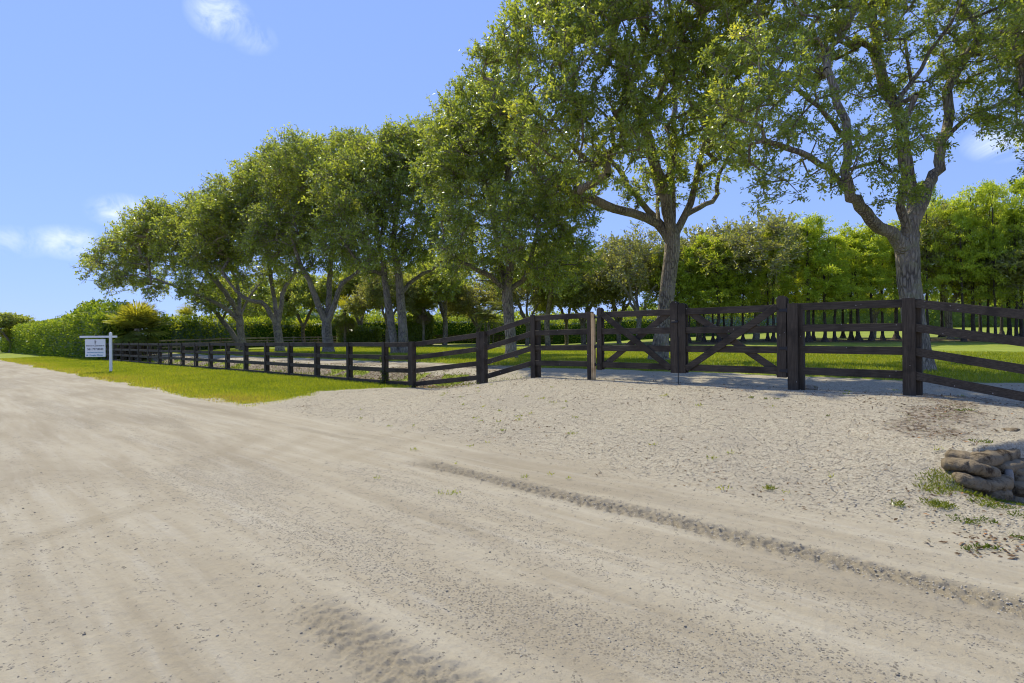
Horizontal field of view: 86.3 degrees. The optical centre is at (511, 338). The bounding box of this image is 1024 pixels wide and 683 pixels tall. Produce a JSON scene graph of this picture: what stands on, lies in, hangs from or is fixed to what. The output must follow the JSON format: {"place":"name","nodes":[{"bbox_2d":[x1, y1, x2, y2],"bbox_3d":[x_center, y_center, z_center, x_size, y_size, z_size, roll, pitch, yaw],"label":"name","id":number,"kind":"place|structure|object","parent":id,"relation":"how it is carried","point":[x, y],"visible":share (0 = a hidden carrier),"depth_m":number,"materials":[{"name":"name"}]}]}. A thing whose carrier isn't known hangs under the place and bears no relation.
{"place":"outdoors","nodes":[
{"label":"outdoors","id":0,"kind":"place"},
{"bbox_2d":[0,351,430,406],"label":"grass verge","id":1,"kind":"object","parent":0,"point":[8,355],"depth_m":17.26,"materials":[{"name":"green plant"}]},
{"bbox_2d":[0,310,35,352],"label":"garden tree","id":2,"kind":"object","parent":1,"relation":"on","point":[8,320],"visible":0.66,"depth_m":84.45,"materials":[{"name":"green plant"}]},
{"bbox_2d":[0,297,146,359],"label":"hedge","id":3,"kind":"object","parent":1,"relation":"on","point":[58,336],"visible":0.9,"depth_m":52.92,"materials":[{"name":"green plant"}]},
{"bbox_2d":[80,332,116,370],"bbox_3d":[-21.026,0.820,27.795,1.580,2.360,0.115,0,0,-20],"label":"yard sign","id":4,"kind":"object","parent":1,"relation":"on","point":[95,347],"visible":1,"depth_m":27.78,"materials":[{"name":"white paint"}]},
{"bbox_2d":[99,342,407,385],"bbox_3d":[-18.916,1.058,31.312,42.619,1.663,0.264,0,0,42],"label":"paddock fence","id":5,"kind":"object","parent":1,"relation":"on","point":[349,356],"visible":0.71,"depth_m":22.57,"materials":[{"name":"brown wood"}]},
{"bbox_2d":[141,358,473,387],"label":"ditch bank","id":6,"kind":"structure","parent":0,"point":[311,370],"depth_m":24.82,"materials":[{"name":"green plant"}]},
{"bbox_2d":[102,300,171,360],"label":"cabbage palm","id":7,"kind":"object","parent":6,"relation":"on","point":[140,317],"visible":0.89,"depth_m":44.47,"materials":[{"name":"green plant"}]},
{"bbox_2d":[128,355,525,388],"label":"ditch weeds","id":8,"kind":"object","parent":6,"relation":"on","point":[238,367],"visible":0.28,"depth_m":23.49,"materials":[{"name":"green plant"}]},
{"bbox_2d":[165,356,494,388],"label":"ditch fallen leaves","id":9,"kind":"object","parent":6,"relation":"on","point":[423,386],"visible":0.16,"depth_m":22.43,"materials":[{"name":"brown plant"}]},
{"bbox_2d":[408,312,595,387],"bbox_3d":[-0.439,0.559,15.530,6.309,2.451,0.630,0,0,33],"label":"gate side fence","id":10,"kind":"object","parent":6,"relation":"on","point":[535,348],"visible":0.81,"depth_m":15.32,"materials":[{"name":"brown wood"}]},
{"bbox_2d":[594,301,678,383],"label":"farm gate","id":11,"kind":"structure","parent":10,"relation":"attached to","point":[651,328],"depth_m":12.78,"materials":[{"name":"brown wood"}]},
{"bbox_2d":[0,358,1023,682],"bbox_3d":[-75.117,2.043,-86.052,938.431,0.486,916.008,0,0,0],"label":"dirt road","id":12,"kind":"structure","parent":0,"point":[116,434],"depth_m":3.85,"materials":[{"name":"beige gravel"}]},
{"bbox_2d":[360,383,965,494],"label":"driveway weeds","id":13,"kind":"object","parent":12,"relation":"on","point":[574,433],"visible":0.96,"depth_m":8.40,"materials":[{"name":"green plant"}]},
{"bbox_2d":[405,457,1023,617],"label":"track clods","id":14,"kind":"object","parent":12,"relation":"on","point":[833,565],"visible":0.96,"depth_m":4.09,"materials":[{"name":"beige soil"}]},
{"bbox_2d":[0,0,1023,337],"label":"sky","id":15,"kind":"structure","parent":0,"point":[105,105],"materials":[{"name":"blue"}]},
{"bbox_2d":[145,343,1023,402],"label":"gravel lane","id":16,"kind":"structure","parent":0,"point":[713,378],"depth_m":15.46,"materials":[{"name":"beige gravel"}]},
{"bbox_2d":[162,327,1023,384],"bbox_3d":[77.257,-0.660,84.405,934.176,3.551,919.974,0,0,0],"label":"lawn","id":17,"kind":"structure","parent":0,"point":[942,343],"depth_m":54.08,"materials":[{"name":"green plant"}]},
{"bbox_2d":[69,187,260,350],"bbox_3d":[-36.747,-6.896,56.015,25.892,16.946,10.778,0,0,23],"label":"oak tree","id":18,"kind":"object","parent":17,"relation":"on","point":[155,234],"visible":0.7,"depth_m":54.04,"materials":[{"name":"green plant"}]},
{"bbox_2d":[173,302,199,320],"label":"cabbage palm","id":19,"kind":"object","parent":17,"relation":"on","point":[185,310],"visible":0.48,"depth_m":73.32,"materials":[{"name":"green plant"}]},
{"bbox_2d":[183,271,274,348],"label":"oak tree","id":20,"kind":"object","parent":17,"relation":"on","point":[208,307],"visible":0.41,"depth_m":63.61,"materials":[{"name":"green plant"}]},
{"bbox_2d":[158,336,337,349],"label":"board fence","id":21,"kind":"object","parent":17,"relation":"on","point":[220,341],"visible":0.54,"depth_m":68.55,"materials":[{"name":"brown wood"}]},
{"bbox_2d":[228,294,273,320],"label":"oak tree","id":22,"kind":"object","parent":17,"relation":"on","point":[262,313],"visible":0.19,"depth_m":84.80,"materials":[{"name":"green plant"}]},
{"bbox_2d":[176,128,328,350],"bbox_3d":[-22.399,-9.294,49.989,15.503,21.417,11.964,0,0,0],"label":"oak tree","id":23,"kind":"object","parent":17,"relation":"on","point":[205,218],"visible":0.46,"depth_m":48.05,"materials":[{"name":"green plant"}]},
{"bbox_2d":[262,273,340,341],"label":"oak tree","id":24,"kind":"object","parent":17,"relation":"on","point":[298,297],"visible":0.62,"depth_m":73.76,"materials":[{"name":"green plant"}]},
{"bbox_2d":[230,122,388,351],"bbox_3d":[-15.165,-8.064,43.768,15.155,19.003,10.627,0,0,0],"label":"oak tree","id":25,"kind":"object","parent":17,"relation":"on","point":[295,188],"visible":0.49,"depth_m":43.34,"materials":[{"name":"green plant"}]},
{"bbox_2d":[331,295,365,342],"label":"cabbage palm","id":26,"kind":"object","parent":17,"relation":"on","point":[343,321],"visible":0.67,"depth_m":71.38,"materials":[{"name":"green plant"}]},
{"bbox_2d":[315,265,384,324],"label":"oak tree","id":27,"kind":"object","parent":17,"relation":"on","point":[348,287],"visible":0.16,"depth_m":75.58,"materials":[{"name":"green plant"}]},
{"bbox_2d":[336,323,383,342],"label":"shrub","id":28,"kind":"object","parent":17,"relation":"on","point":[372,333],"visible":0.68,"depth_m":75.28,"materials":[{"name":"green plant"}]},
{"bbox_2d":[297,94,485,352],"bbox_3d":[-7.964,-8.225,38.074,14.032,19.150,9.537,0,0,0],"label":"oak tree","id":29,"kind":"object","parent":17,"relation":"on","point":[392,150],"visible":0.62,"depth_m":36.77,"materials":[{"name":"green plant"}]},
{"bbox_2d":[341,263,442,342],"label":"oak tree","id":30,"kind":"object","parent":17,"relation":"on","point":[366,298],"visible":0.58,"depth_m":67.25,"materials":[{"name":"green leaves"},{"name":"bark"}]},
{"bbox_2d":[391,264,448,315],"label":"oak tree","id":31,"kind":"object","parent":17,"relation":"on","point":[434,304],"visible":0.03,"depth_m":75.40,"materials":[{"name":"green plant"}]},
{"bbox_2d":[406,314,436,344],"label":"shrub","id":32,"kind":"object","parent":17,"relation":"on","point":[414,329],"visible":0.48,"depth_m":73.69,"materials":[{"name":"green plant"}]},
{"bbox_2d":[410,295,436,345],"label":"cabbage palm","id":33,"kind":"object","parent":17,"relation":"on","point":[425,315],"visible":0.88,"depth_m":69.74,"materials":[{"name":"green plant"}]},
{"bbox_2d":[393,249,473,344],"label":"oak tree","id":34,"kind":"object","parent":17,"relation":"on","point":[442,291],"visible":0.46,"depth_m":67.94,"materials":[{"name":"green plant"}]},
{"bbox_2d":[145,313,775,350],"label":"hedge","id":35,"kind":"object","parent":17,"relation":"on","point":[182,327],"visible":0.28,"depth_m":79.41,"materials":[{"name":"green plant"}]},
{"bbox_2d":[380,335,552,343],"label":"board fence","id":36,"kind":"object","parent":17,"relation":"on","point":[499,339],"visible":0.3,"depth_m":85.27,"materials":[{"name":"brown wood"}]},
{"bbox_2d":[437,276,524,331],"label":"oak tree","id":37,"kind":"object","parent":17,"relation":"on","point":[466,303],"visible":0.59,"depth_m":76.87,"materials":[{"name":"green plant"}]},
{"bbox_2d":[467,295,504,344],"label":"clump palm","id":38,"kind":"object","parent":17,"relation":"on","point":[491,317],"visible":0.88,"depth_m":65.98,"materials":[{"name":"green plant"}]},
{"bbox_2d":[398,40,608,358],"bbox_3d":[0.534,-6.223,26.206,9.579,15.063,10.314,0,0,-38],"label":"oak tree","id":39,"kind":"object","parent":17,"relation":"on","point":[465,131],"visible":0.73,"depth_m":24.91,"materials":[{"name":"green plant"}]},
{"bbox_2d":[482,279,565,344],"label":"oak tree","id":40,"kind":"object","parent":17,"relation":"on","point":[521,293],"visible":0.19,"depth_m":73.84,"materials":[{"name":"green plant"}]},
{"bbox_2d":[530,301,570,344],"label":"oak tree","id":41,"kind":"object","parent":17,"relation":"on","point":[540,306],"visible":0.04,"depth_m":79.18,"materials":[{"name":"green plant"}]},
{"bbox_2d":[514,238,601,344],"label":"oak tree","id":42,"kind":"object","parent":17,"relation":"on","point":[569,290],"visible":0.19,"depth_m":64.40,"materials":[{"name":"green plant"}]},
{"bbox_2d":[525,247,638,344],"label":"oak tree","id":43,"kind":"object","parent":17,"relation":"on","point":[573,299],"visible":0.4,"depth_m":65.70,"materials":[{"name":"green plant"}]},
{"bbox_2d":[578,250,658,343],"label":"oak tree","id":44,"kind":"object","parent":17,"relation":"on","point":[619,321],"visible":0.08,"depth_m":70.64,"materials":[{"name":"green plant"}]},
{"bbox_2d":[460,0,795,359],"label":"oak tree","id":45,"kind":"object","parent":17,"relation":"on","point":[575,23],"visible":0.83,"depth_m":18.44,"materials":[{"name":"green plant"}]},
{"bbox_2d":[252,291,1023,327],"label":"treeline","id":46,"kind":"object","parent":17,"relation":"on","point":[934,317],"visible":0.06,"depth_m":134.31,"materials":[{"name":"green plant"}]},
{"bbox_2d":[581,220,695,340],"bbox_3d":[14.021,-6.530,64.919,14.061,15.072,13.533,0,0,-23],"label":"oak tree","id":47,"kind":"object","parent":17,"relation":"on","point":[635,249],"visible":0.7,"depth_m":61.44,"materials":[{"name":"green plant"}]},
{"bbox_2d":[636,244,691,342],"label":"cypress tree","id":48,"kind":"object","parent":17,"relation":"on","point":[650,303],"visible":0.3,"depth_m":61.98,"materials":[{"name":"green plant"}]},
{"bbox_2d":[657,261,697,316],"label":"cypress tree","id":49,"kind":"object","parent":17,"relation":"on","point":[683,287],"visible":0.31,"depth_m":60.36,"materials":[{"name":"green plant"}]},
{"bbox_2d":[674,246,712,342],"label":"cypress tree","id":50,"kind":"object","parent":17,"relation":"on","point":[687,251],"visible":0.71,"depth_m":60.53,"materials":[{"name":"green plant"}]},
{"bbox_2d":[632,223,768,340],"bbox_3d":[22.811,-6.654,65.994,16.119,14.554,15.284,0,0,27],"label":"oak tree","id":51,"kind":"object","parent":17,"relation":"on","point":[698,324],"visible":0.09,"depth_m":63.44,"materials":[{"name":"green plant"}]},
{"bbox_2d":[682,233,730,341],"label":"cypress tree","id":52,"kind":"object","parent":17,"relation":"on","point":[701,239],"visible":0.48,"depth_m":60.83,"materials":[{"name":"green plant"}]},
{"bbox_2d":[691,244,736,341],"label":"cypress tree","id":53,"kind":"object","parent":17,"relation":"on","point":[709,283],"visible":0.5,"depth_m":59.93,"materials":[{"name":"green plant"}]},
{"bbox_2d":[692,235,756,341],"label":"cypress tree","id":54,"kind":"object","parent":17,"relation":"on","point":[725,304],"visible":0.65,"depth_m":58.85,"materials":[{"name":"green plant"}]},
{"bbox_2d":[710,231,762,333],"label":"cypress tree","id":55,"kind":"object","parent":17,"relation":"on","point":[749,288],"visible":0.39,"depth_m":59.36,"materials":[{"name":"green plant"}]},
{"bbox_2d":[720,259,765,340],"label":"cypress tree","id":56,"kind":"object","parent":17,"relation":"on","point":[743,314],"visible":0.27,"depth_m":60.38,"materials":[{"name":"green plant"}]},
{"bbox_2d":[680,203,831,339],"bbox_3d":[26.765,-7.528,63.754,18.044,16.149,18.748,0,0,44],"label":"oak tree","id":57,"kind":"object","parent":17,"relation":"on","point":[752,232],"visible":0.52,"depth_m":57.09,"materials":[{"name":"green plant"}]},
{"bbox_2d":[738,223,797,341],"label":"cypress tree","id":58,"kind":"object","parent":17,"relation":"on","point":[761,279],"visible":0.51,"depth_m":57.90,"materials":[{"name":"green plant"}]},
{"bbox_2d":[747,229,794,340],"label":"cypress tree","id":59,"kind":"object","parent":17,"relation":"on","point":[767,338],"visible":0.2,"depth_m":59.12,"materials":[{"name":"green plant"}]},
{"bbox_2d":[774,211,852,341],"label":"cypress tree","id":60,"kind":"object","parent":17,"relation":"on","point":[817,220],"visible":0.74,"depth_m":56.30,"materials":[{"name":"green plant"}]},
{"bbox_2d":[789,225,845,340],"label":"cypress tree","id":61,"kind":"object","parent":17,"relation":"on","point":[813,336],"visible":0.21,"depth_m":58.55,"materials":[{"name":"green plant"}]},
{"bbox_2d":[793,241,861,341],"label":"cypress tree","id":62,"kind":"object","parent":17,"relation":"on","point":[828,298],"visible":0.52,"depth_m":56.26,"materials":[{"name":"green plant"}]},
{"bbox_2d":[812,251,853,337],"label":"cypress tree","id":63,"kind":"object","parent":17,"relation":"on","point":[842,335],"visible":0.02,"depth_m":71.32,"materials":[{"name":"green plant"}]},
{"bbox_2d":[810,233,875,341],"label":"cypress tree","id":64,"kind":"object","parent":17,"relation":"on","point":[839,240],"visible":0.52,"depth_m":56.52,"materials":[{"name":"green plant"}]},
{"bbox_2d":[682,0,1023,371],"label":"oak tree","id":65,"kind":"object","parent":17,"relation":"on","point":[913,196],"visible":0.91,"depth_m":14.89,"materials":[{"name":"green plant"}]},
{"bbox_2d":[821,220,888,339],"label":"cypress tree","id":66,"kind":"object","parent":17,"relation":"on","point":[848,231],"visible":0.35,"depth_m":58.77,"materials":[{"name":"green plant"}]},
{"bbox_2d":[818,232,898,340],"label":"cypress tree","id":67,"kind":"object","parent":17,"relation":"on","point":[863,243],"visible":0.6,"depth_m":57.24,"materials":[{"name":"green plant"}]},
{"bbox_2d":[848,224,898,340],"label":"cypress tree","id":68,"kind":"object","parent":17,"relation":"on","point":[881,271],"visible":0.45,"depth_m":57.74,"materials":[{"name":"green plant"}]},
{"bbox_2d":[852,236,898,339],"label":"cypress tree","id":69,"kind":"object","parent":17,"relation":"on","point":[882,336],"visible":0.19,"depth_m":59.04,"materials":[{"name":"green plant"}]},
{"bbox_2d":[816,239,940,337],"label":"oak tree","id":70,"kind":"object","parent":17,"relation":"on","point":[874,316],"visible":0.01,"depth_m":67.63,"materials":[{"name":"green plant"}]},
{"bbox_2d":[864,218,945,339],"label":"cypress tree","id":71,"kind":"object","parent":17,"relation":"on","point":[896,335],"visible":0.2,"depth_m":59.12,"materials":[{"name":"green plant"}]},
{"bbox_2d":[905,182,958,340],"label":"cypress tree","id":72,"kind":"object","parent":17,"relation":"on","point":[935,247],"visible":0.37,"depth_m":56.76,"materials":[{"name":"green plant"}]},
{"bbox_2d":[927,194,955,336],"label":"cypress tree","id":73,"kind":"object","parent":17,"relation":"on","point":[941,299],"visible":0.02,"depth_m":67.72,"materials":[{"name":"green plant"}]},
{"bbox_2d":[879,196,1023,338],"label":"oak tree","id":74,"kind":"object","parent":17,"relation":"on","point":[938,225],"visible":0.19,"depth_m":56.95,"materials":[{"name":"green plant"}]},
{"bbox_2d":[925,206,991,341],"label":"cypress tree","id":75,"kind":"object","parent":17,"relation":"on","point":[957,217],"visible":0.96,"depth_m":55.19,"materials":[{"name":"green plant"}]},
{"bbox_2d":[948,224,997,331],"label":"cypress tree","id":76,"kind":"object","parent":17,"relation":"on","point":[980,323],"visible":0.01,"depth_m":68.29,"materials":[{"name":"green plant"}]},
{"bbox_2d":[933,180,1014,340],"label":"cypress tree","id":77,"kind":"object","parent":17,"relation":"on","point":[958,202],"visible":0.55,"depth_m":56.10,"materials":[{"name":"green plant"}]},
{"bbox_2d":[929,227,1023,308],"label":"oak tree","id":78,"kind":"object","parent":17,"relation":"on","point":[1007,264],"visible":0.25,"depth_m":53.85,"materials":[{"name":"green plant"}]},
{"bbox_2d":[963,178,1019,332],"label":"cypress tree","id":79,"kind":"object","parent":17,"relation":"on","point":[988,302],"visible":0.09,"depth_m":57.11,"materials":[{"name":"green plant"}]},
{"bbox_2d":[963,178,1023,333],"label":"cypress tree","id":80,"kind":"object","parent":17,"relation":"on","point":[996,242],"visible":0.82,"depth_m":54.48,"materials":[{"name":"green plant"}]},
{"bbox_2d":[990,218,1004,334],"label":"cypress tree","id":81,"kind":"object","parent":17,"relation":"on","point":[1001,330],"visible":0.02,"depth_m":71.30,"materials":[{"name":"green plant"}]},
{"bbox_2d":[975,217,1023,335],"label":"cypress tree","id":82,"kind":"object","parent":17,"relation":"on","point":[1009,323],"visible":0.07,"depth_m":56.62,"materials":[{"name":"green plant"}]},
{"bbox_2d":[978,205,1023,336],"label":"cypress tree","id":83,"kind":"object","parent":17,"relation":"on","point":[1018,215],"visible":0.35,"depth_m":54.74,"materials":[{"name":"green plant"}]},
{"bbox_2d":[981,0,1023,183],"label":"oak tree","id":84,"kind":"object","parent":17,"relation":"on","point":[1015,55],"visible":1,"depth_m":12.97,"materials":[{"name":"green plant"}]},
{"bbox_2d":[991,175,1023,336],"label":"cypress tree","id":85,"kind":"object","parent":17,"relation":"on","point":[1016,187],"visible":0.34,"depth_m":55.51,"materials":[{"name":"green plant"}]},
{"bbox_2d":[172,346,1023,382],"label":"lawn grass","id":86,"kind":"structure","parent":0,"point":[866,361],"depth_m":23.55,"materials":[{"name":"green plant"}]},
{"bbox_2d":[269,368,1023,555],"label":"gravel driveway","id":87,"kind":"structure","parent":0,"point":[902,445],"depth_m":7.88,"materials":[{"name":"beige gravel"}]},
{"bbox_2d":[269,367,1023,529],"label":"fallen leaves","id":88,"kind":"object","parent":87,"relation":"on","point":[765,420],"visible":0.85,"depth_m":8.41,"materials":[{"name":"brown plant"}]},
{"bbox_2d":[297,405,1023,558],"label":"dry leaf litter","id":89,"kind":"object","parent":87,"relation":"on","point":[960,543],"visible":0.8,"depth_m":4.25,"materials":[{"name":"brown plant"}]},
{"bbox_2d":[748,396,1005,509],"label":"dry grass tufts","id":90,"kind":"object","parent":87,"relation":"on","point":[949,505],"visible":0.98,"depth_m":5.33,"materials":[{"name":"green plant"}]},
{"bbox_2d":[764,397,1023,552],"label":"green weeds","id":91,"kind":"object","parent":87,"relation":"on","point":[987,545],"visible":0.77,"depth_m":4.68,"materials":[{"name":"green plant"}]},
{"bbox_2d":[787,298,1023,400],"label":"roadside fence","id":92,"kind":"object","parent":87,"relation":"on","point":[912,352],"visible":0.87,"depth_m":9.32,"materials":[{"name":"brown wood"}]},
{"bbox_2d":[678,296,788,377],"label":"farm gate","id":93,"kind":"structure","parent":92,"relation":"attached to","point":[779,328],"depth_m":11.29,"materials":[{"name":"brown wood"}]},
{"bbox_2d":[951,471,990,492],"bbox_3d":[4.710,1.471,5.633,0.335,0.205,0.260,0,0,0],"label":"sandbag","id":94,"kind":"object","parent":87,"relation":"on","point":[972,482],"visible":0.92,"depth_m":5.53,"materials":[{"name":"fabric"}]},
{"bbox_2d":[941,457,969,471],"bbox_3d":[4.673,1.319,5.734,0.258,0.139,0.258,0,0,-29],"label":"sandbag","id":95,"kind":"object","parent":94,"relation":"on","point":[954,464],"visible":0.91,"depth_m":5.67,"materials":[{"name":"fabric"}]},
{"bbox_2d":[982,489,1012,501],"bbox_3d":[4.998,1.604,5.637,0.241,0.156,0.248,0,0,-18],"label":"sandbag","id":96,"kind":"object","parent":87,"relation":"on","point":[1007,494],"visible":0.42,"depth_m":5.54,"materials":[{"name":"fabric"}]},
{"bbox_2d":[983,474,1013,491],"bbox_3d":[5.030,1.502,5.684,0.384,0.166,0.246,0,0,-22],"label":"sandbag","id":97,"kind":"object","parent":96,"relation":"on","point":[1003,482],"visible":0.52,"depth_m":5.58,"materials":[{"name":"fabric"}]},
{"bbox_2d":[965,459,1000,477],"bbox_3d":[4.861,1.362,5.725,0.431,0.225,0.275,0,0,-17],"label":"sandbag","id":98,"kind":"object","parent":97,"relation":"on","point":[976,468],"visible":0.69,"depth_m":5.60,"materials":[{"name":"fabric"}]},
{"bbox_2d":[945,449,983,463],"bbox_3d":[4.886,1.276,5.867,0.248,0.139,0.358,0,0,-31],"label":"sandbag","id":99,"kind":"object","parent":98,"relation":"on","point":[959,454],"visible":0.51,"depth_m":5.83,"materials":[{"name":"fabric"}]},
{"bbox_2d":[1012,481,1023,497],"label":"sandbag","id":100,"kind":"object","parent":87,"relation":"on","point":[1018,489],"visible":0.46,"depth_m":5.70,"materials":[{"name":"fabric"}]},
{"bbox_2d":[1014,475,1023,480],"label":"sandbag","id":101,"kind":"object","parent":100,"relation":"on","point":[1018,478],"visible":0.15,"depth_m":5.79,"materials":[{"name":"fabric"}]},
{"bbox_2d":[995,458,1023,473],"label":"sandbag","id":102,"kind":"object","parent":101,"relation":"on","point":[1014,465],"visible":0.34,"depth_m":5.84,"materials":[{"name":"fabric"}]},
{"bbox_2d":[971,449,1014,466],"bbox_3d":[5.194,1.290,5.959,0.760,0.186,0.290,0,0,-30],"label":"sandbag","id":103,"kind":"object","parent":102,"relation":"on","point":[997,457],"visible":0.57,"depth_m":5.80,"materials":[{"name":"fabric"}]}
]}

